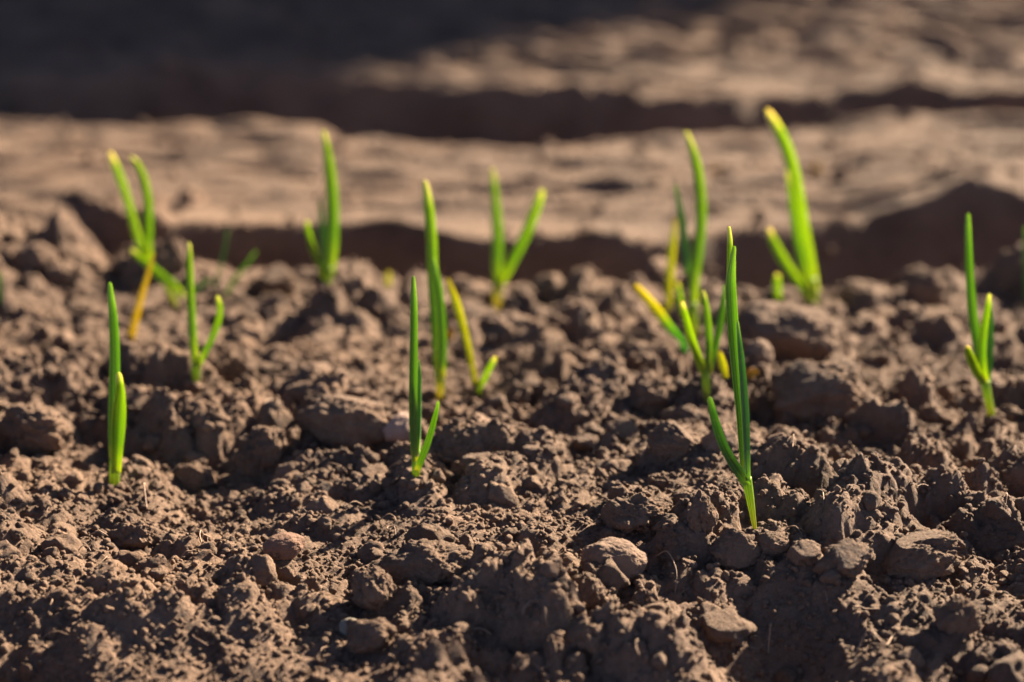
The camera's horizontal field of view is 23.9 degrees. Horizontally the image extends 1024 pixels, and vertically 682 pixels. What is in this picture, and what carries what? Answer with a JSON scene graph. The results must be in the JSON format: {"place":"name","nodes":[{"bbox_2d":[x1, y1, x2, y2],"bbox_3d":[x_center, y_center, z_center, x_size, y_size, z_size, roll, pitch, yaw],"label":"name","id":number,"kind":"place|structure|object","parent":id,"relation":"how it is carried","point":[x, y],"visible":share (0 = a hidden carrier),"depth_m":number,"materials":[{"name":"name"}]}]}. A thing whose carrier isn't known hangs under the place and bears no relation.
{"place":"outdoors","nodes":[
{"label":"outdoors","id":0,"kind":"place"},
{"bbox_2d":[339,618,356,634],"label":"stone","id":1,"kind":"object","parent":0,"point":[343,626],"visible":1,"depth_m":0.78,"materials":[{"name":"grey stone"}]},
{"bbox_2d":[0,0,1023,681],"bbox_3d":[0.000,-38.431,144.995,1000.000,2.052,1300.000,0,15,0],"label":"ground","id":2,"kind":"structure","parent":0,"point":[900,202],"depth_m":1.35,"materials":[{"name":"soil"}]},
{"bbox_2d":[0,273,1,303],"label":"onion sprout","id":3,"kind":"object","parent":2,"relation":"on","point":[0,287],"visible":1,"depth_m":1.12,"materials":[{"name":"green plant"}]},
{"bbox_2d":[11,242,58,270],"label":"soil clod","id":4,"kind":"object","parent":2,"relation":"on","point":[39,256],"visible":1,"depth_m":1.16,"materials":[{"name":"brown soil"}]},
{"bbox_2d":[0,401,73,455],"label":"soil clod","id":5,"kind":"object","parent":2,"relation":"on","point":[30,428],"visible":0.98,"depth_m":0.93,"materials":[{"name":"brown soil"}]},
{"bbox_2d":[23,321,63,353],"bbox_3d":[-0.198,0.003,1.052,0.017,0.019,0.078,-6,16,-21],"label":"dry root","id":6,"kind":"object","parent":2,"relation":"on","point":[28,331],"visible":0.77,"depth_m":1.08,"materials":[{"name":"brown plant"}]},
{"bbox_2d":[108,282,125,486],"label":"onion sprout","id":7,"kind":"object","parent":2,"relation":"on","point":[116,413],"visible":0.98,"depth_m":0.90,"materials":[{"name":"green plant"}]},
{"bbox_2d":[105,514,156,550],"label":"soil clod","id":8,"kind":"object","parent":2,"relation":"on","point":[130,533],"visible":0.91,"depth_m":0.85,"materials":[{"name":"brown soil"}]},
{"bbox_2d":[128,253,153,342],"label":"onion sprout","id":9,"kind":"object","parent":2,"relation":"on","point":[135,320],"visible":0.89,"depth_m":1.08,"materials":[{"name":"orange plant"}]},
{"bbox_2d":[143,482,147,507],"bbox_3d":[-0.134,0.056,0.883,0.002,0.007,0.014,0,15,0],"label":"dry root","id":10,"kind":"object","parent":2,"relation":"on","point":[144,485],"visible":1,"depth_m":0.88,"materials":[{"name":"beige plant"}]},
{"bbox_2d":[109,152,185,308],"bbox_3d":[-0.175,-0.051,1.142,0.026,0.083,0.043,-8,17,-29],"label":"onion sprout","id":11,"kind":"object","parent":2,"relation":"on","point":[143,255],"visible":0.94,"depth_m":1.14,"materials":[{"name":"green plant"}]},
{"bbox_2d":[152,239,186,274],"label":"soil clod","id":12,"kind":"object","parent":2,"relation":"on","point":[169,257],"visible":0.83,"depth_m":1.18,"materials":[{"name":"brown soil"}]},
{"bbox_2d":[171,461,214,492],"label":"soil clod","id":13,"kind":"object","parent":2,"relation":"on","point":[194,476],"visible":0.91,"depth_m":0.92,"materials":[{"name":"brown soil"}]},
{"bbox_2d":[186,242,222,381],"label":"onion sprout","id":14,"kind":"object","parent":2,"relation":"on","point":[197,361],"visible":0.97,"depth_m":1.00,"materials":[{"name":"green plant"}]},
{"bbox_2d":[194,230,255,297],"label":"onion sprout","id":15,"kind":"object","parent":2,"relation":"on","point":[198,287],"visible":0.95,"depth_m":1.16,"materials":[{"name":"green plant"}]},
{"bbox_2d":[233,424,283,476],"bbox_3d":[-0.098,0.044,0.933,0.020,0.024,0.022,0,15,-2],"label":"soil clod","id":16,"kind":"object","parent":2,"relation":"on","point":[259,451],"visible":0.91,"depth_m":0.93,"materials":[{"name":"brown soil"}]},
{"bbox_2d":[254,264,298,296],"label":"soil clod","id":17,"kind":"object","parent":2,"relation":"on","point":[280,279],"visible":0.87,"depth_m":1.18,"materials":[{"name":"brown soil"}]},
{"bbox_2d":[264,398,301,454],"bbox_3d":[-0.090,0.034,0.943,0.009,0.010,0.057,-3,15,-13],"label":"dry root","id":18,"kind":"object","parent":2,"relation":"on","point":[266,400],"visible":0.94,"depth_m":0.95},
{"bbox_2d":[262,532,304,559],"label":"stone","id":19,"kind":"object","parent":2,"relation":"on","point":[288,545],"visible":0.99,"depth_m":0.82,"materials":[{"name":"brown stone"}]},
{"bbox_2d":[305,131,338,283],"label":"onion sprout","id":20,"kind":"object","parent":2,"relation":"on","point":[329,237],"visible":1,"depth_m":1.11,"materials":[{"name":"green plant"}]},
{"bbox_2d":[295,394,387,452],"bbox_3d":[-0.066,0.032,0.945,0.038,0.024,0.030,0,15,0],"label":"soil clod","id":21,"kind":"object","parent":2,"relation":"on","point":[336,421],"visible":0.99,"depth_m":0.93,"materials":[{"name":"brown soil"}]},
{"bbox_2d":[346,617,396,654],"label":"soil clod","id":22,"kind":"object","parent":2,"relation":"on","point":[365,636],"visible":1,"depth_m":0.77,"materials":[{"name":"brown soil"}]},
{"bbox_2d":[351,566,396,611],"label":"soil clod","id":23,"kind":"object","parent":2,"relation":"on","point":[374,589],"visible":1,"depth_m":0.80,"materials":[{"name":"brown soil"}]},
{"bbox_2d":[385,270,390,286],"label":"onion sprout","id":24,"kind":"object","parent":2,"relation":"on","point":[388,278],"visible":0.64,"depth_m":1.20,"materials":[{"name":"yellow plant"}]},
{"bbox_2d":[382,411,409,442],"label":"stone","id":25,"kind":"object","parent":2,"relation":"on","point":[396,428],"visible":0.73,"depth_m":0.93,"materials":[{"name":"grey stone"}]},
{"bbox_2d":[409,276,438,477],"bbox_3d":[-0.033,0.018,0.872,0.006,0.077,0.031,-4,15,-16],"label":"onion sprout","id":26,"kind":"object","parent":2,"relation":"on","point":[415,406],"visible":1,"depth_m":0.88,"materials":[{"name":"green plant"}]},
{"bbox_2d":[384,538,472,586],"bbox_3d":[-0.028,0.075,0.816,0.032,0.018,0.024,0,15,0],"label":"soil clod","id":27,"kind":"object","parent":2,"relation":"on","point":[429,563],"visible":0.91,"depth_m":0.81,"materials":[{"name":"brown soil"}]},
{"bbox_2d":[422,180,446,400],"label":"onion sprout","id":28,"kind":"object","parent":2,"relation":"on","point":[437,320],"visible":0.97,"depth_m":1.00,"materials":[{"name":"plant"}]},
{"bbox_2d":[447,330,454,340],"bbox_3d":[-0.029,-0.002,1.102,0.006,0.006,0.005,0,15,0],"label":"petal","id":29,"kind":"object","parent":2,"relation":"on","point":[450,334],"visible":0.69,"depth_m":1.10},
{"bbox_2d":[446,278,496,394],"bbox_3d":[-0.017,0.001,1.019,0.028,0.052,0.004,12,19,38],"label":"onion sprout","id":30,"kind":"object","parent":2,"relation":"on","point":[457,306],"visible":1,"depth_m":1.02,"materials":[{"name":"yellow plant"}]},
{"bbox_2d":[0,218,1022,681],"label":"root shreds","id":31,"kind":"object","parent":2,"relation":"on","point":[452,460],"visible":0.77,"depth_m":0.90,"materials":[{"name":"brown plant"}]},
{"bbox_2d":[491,168,543,311],"bbox_3d":[-0.001,-0.044,1.169,0.011,0.074,0.039,-13,19,-40],"label":"onion sprout","id":32,"kind":"object","parent":2,"relation":"on","point":[500,276],"visible":0.97,"depth_m":1.18,"materials":[{"name":"plant"}]},
{"bbox_2d":[562,614,606,653],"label":"soil clod","id":33,"kind":"object","parent":2,"relation":"on","point":[584,633],"visible":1,"depth_m":0.77,"materials":[{"name":"brown soil"}]},
{"bbox_2d":[571,572,605,608],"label":"soil clod","id":34,"kind":"object","parent":2,"relation":"on","point":[591,589],"visible":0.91,"depth_m":0.79,"materials":[{"name":"brown soil"}]},
{"bbox_2d":[581,561,603,576],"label":"soil clod","id":35,"kind":"object","parent":2,"relation":"on","point":[595,567],"visible":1,"depth_m":0.80,"materials":[{"name":"brown soil"}]},
{"bbox_2d":[580,537,647,579],"bbox_3d":[0.034,0.074,0.814,0.023,0.014,0.018,0,15,0],"label":"stone","id":36,"kind":"object","parent":2,"relation":"on","point":[629,558],"visible":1,"depth_m":0.81,"materials":[{"name":"brown stone"}]},
{"bbox_2d":[601,492,671,533],"bbox_3d":[0.045,0.061,0.847,0.025,0.019,0.020,-4,15,-14],"label":"soil clod","id":37,"kind":"object","parent":2,"relation":"on","point":[640,512],"visible":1,"depth_m":0.84,"materials":[{"name":"brown soil"}]},
{"bbox_2d":[628,369,675,416],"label":"soil clod","id":38,"kind":"object","parent":2,"relation":"on","point":[650,394],"visible":0.96,"depth_m":0.97,"materials":[{"name":"brown soil"}]},
{"bbox_2d":[634,284,686,351],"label":"onion sprout","id":39,"kind":"object","parent":2,"relation":"on","point":[658,312],"visible":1,"depth_m":1.06,"materials":[{"name":"yellow plant"}]},
{"bbox_2d":[655,550,676,592],"bbox_3d":[0.052,0.076,0.815,0.006,0.011,0.019,0,15,0],"label":"dry root","id":40,"kind":"object","parent":2,"relation":"on","point":[660,553],"visible":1,"depth_m":0.81,"materials":[{"name":"beige plant"}]},
{"bbox_2d":[665,218,676,311],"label":"onion sprout","id":41,"kind":"object","parent":2,"relation":"on","point":[670,272],"visible":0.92,"depth_m":1.13,"materials":[{"name":"yellow plant"}]},
{"bbox_2d":[646,419,699,461],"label":"soil clod","id":42,"kind":"object","parent":2,"relation":"on","point":[668,439],"visible":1,"depth_m":0.90,"materials":[{"name":"brown soil"}]},
{"bbox_2d":[674,131,705,337],"bbox_3d":[0.080,-0.045,1.090,0.014,0.096,0.027,0,15,0],"label":"onion sprout","id":43,"kind":"object","parent":2,"relation":"on","point":[692,268],"visible":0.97,"depth_m":1.09,"materials":[{"name":"green plant"}]},
{"bbox_2d":[686,489,718,532],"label":"soil clod","id":44,"kind":"object","parent":2,"relation":"on","point":[703,514],"visible":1,"depth_m":0.82,"materials":[{"name":"brown soil"}]},
{"bbox_2d":[680,285,728,404],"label":"onion sprout","id":45,"kind":"object","parent":2,"relation":"on","point":[705,367],"visible":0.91,"depth_m":0.96,"materials":[{"name":"green plant"}]},
{"bbox_2d":[708,166,721,174],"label":"stone","id":46,"kind":"object","parent":2,"relation":"on","point":[714,170],"visible":0.86,"depth_m":1.49,"materials":[{"name":"brown stone"}]},
{"bbox_2d":[707,226,756,528],"bbox_3d":[0.076,0.018,0.816,0.015,0.108,0.042,3,15,12],"label":"onion sprout","id":47,"kind":"object","parent":2,"relation":"on","point":[741,470],"visible":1,"depth_m":0.82,"materials":[{"name":"green plant"}]},
{"bbox_2d":[709,528,761,569],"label":"soil clod","id":48,"kind":"object","parent":2,"relation":"on","point":[737,549],"visible":1,"depth_m":0.82,"materials":[{"name":"brown soil"}]},
{"bbox_2d":[746,368,758,378],"bbox_3d":[0.099,0.014,0.996,0.006,0.005,0.005,0,15,0],"label":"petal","id":49,"kind":"object","parent":2,"relation":"on","point":[751,373],"visible":0.88,"depth_m":1.00,"materials":[{"name":"plant"}]},
{"bbox_2d":[743,339,773,364],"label":"stone","id":50,"kind":"object","parent":2,"relation":"on","point":[761,350],"visible":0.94,"depth_m":1.01,"materials":[{"name":"brown stone"}]},
{"bbox_2d":[767,623,771,652],"bbox_3d":[0.084,0.097,0.790,0.002,0.009,0.008,0,15,0],"label":"dry root","id":51,"kind":"object","parent":2,"relation":"on","point":[769,637],"visible":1,"depth_m":0.79,"materials":[{"name":"brown plant"}]},
{"bbox_2d":[754,531,789,556],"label":"soil clod","id":52,"kind":"object","parent":2,"relation":"on","point":[776,543],"visible":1,"depth_m":0.82,"materials":[{"name":"brown soil"}]},
{"bbox_2d":[773,273,780,300],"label":"onion sprout","id":53,"kind":"object","parent":2,"relation":"on","point":[777,286],"visible":0.72,"depth_m":1.14,"materials":[{"name":"green plant"}]},
{"bbox_2d":[738,300,840,362],"bbox_3d":[0.120,-0.001,1.062,0.048,0.031,0.038,0,15,0],"label":"soil clod","id":54,"kind":"object","parent":2,"relation":"on","point":[787,331],"visible":0.77,"depth_m":1.05,"materials":[{"name":"brown soil"}]},
{"bbox_2d":[765,109,819,305],"bbox_3d":[0.132,-0.059,1.142,0.029,0.100,0.016,8,16,27],"label":"onion sprout","id":55,"kind":"object","parent":2,"relation":"on","point":[806,283],"visible":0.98,"depth_m":1.14,"materials":[{"name":"green plant"}]},
{"bbox_2d":[808,164,822,174],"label":"stone","id":56,"kind":"object","parent":2,"relation":"on","point":[814,168],"visible":1,"depth_m":1.49,"materials":[{"name":"brown stone"}]},
{"bbox_2d":[768,355,872,423],"bbox_3d":[0.125,0.022,0.977,0.043,0.027,0.034,0,15,0],"label":"soil clod","id":57,"kind":"object","parent":2,"relation":"on","point":[802,390],"visible":0.94,"depth_m":0.97,"materials":[{"name":"brown soil"}]},
{"bbox_2d":[812,539,872,576],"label":"soil clod","id":58,"kind":"object","parent":2,"relation":"on","point":[847,557],"visible":1,"depth_m":0.80,"materials":[{"name":"brown soil"}]},
{"bbox_2d":[855,630,892,653],"bbox_3d":[0.115,0.097,0.773,0.011,0.008,0.014,4,15,14],"label":"dry root","id":59,"kind":"object","parent":2,"relation":"on","point":[859,645],"visible":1,"depth_m":0.78,"materials":[{"name":"beige plant"}]},
{"bbox_2d":[882,529,961,580],"bbox_3d":[0.138,0.075,0.822,0.031,0.020,0.024,0,15,0],"label":"soil clod","id":60,"kind":"object","parent":2,"relation":"on","point":[924,555],"visible":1,"depth_m":0.81,"materials":[{"name":"brown soil"}]},
{"bbox_2d":[903,267,949,307],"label":"soil clod","id":61,"kind":"object","parent":2,"relation":"on","point":[926,287],"visible":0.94,"depth_m":1.15,"materials":[{"name":"brown soil"}]},
{"bbox_2d":[932,594,982,635],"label":"soil clod","id":62,"kind":"object","parent":2,"relation":"on","point":[959,614],"visible":1,"depth_m":0.77,"materials":[{"name":"brown soil"}]},
{"bbox_2d":[964,213,995,416],"bbox_3d":[0.185,-0.005,0.951,0.016,0.086,0.030,2,15,6],"label":"onion sprout","id":63,"kind":"object","parent":2,"relation":"on","point":[980,362],"visible":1,"depth_m":0.96,"materials":[{"name":"green plant"}]}
]}

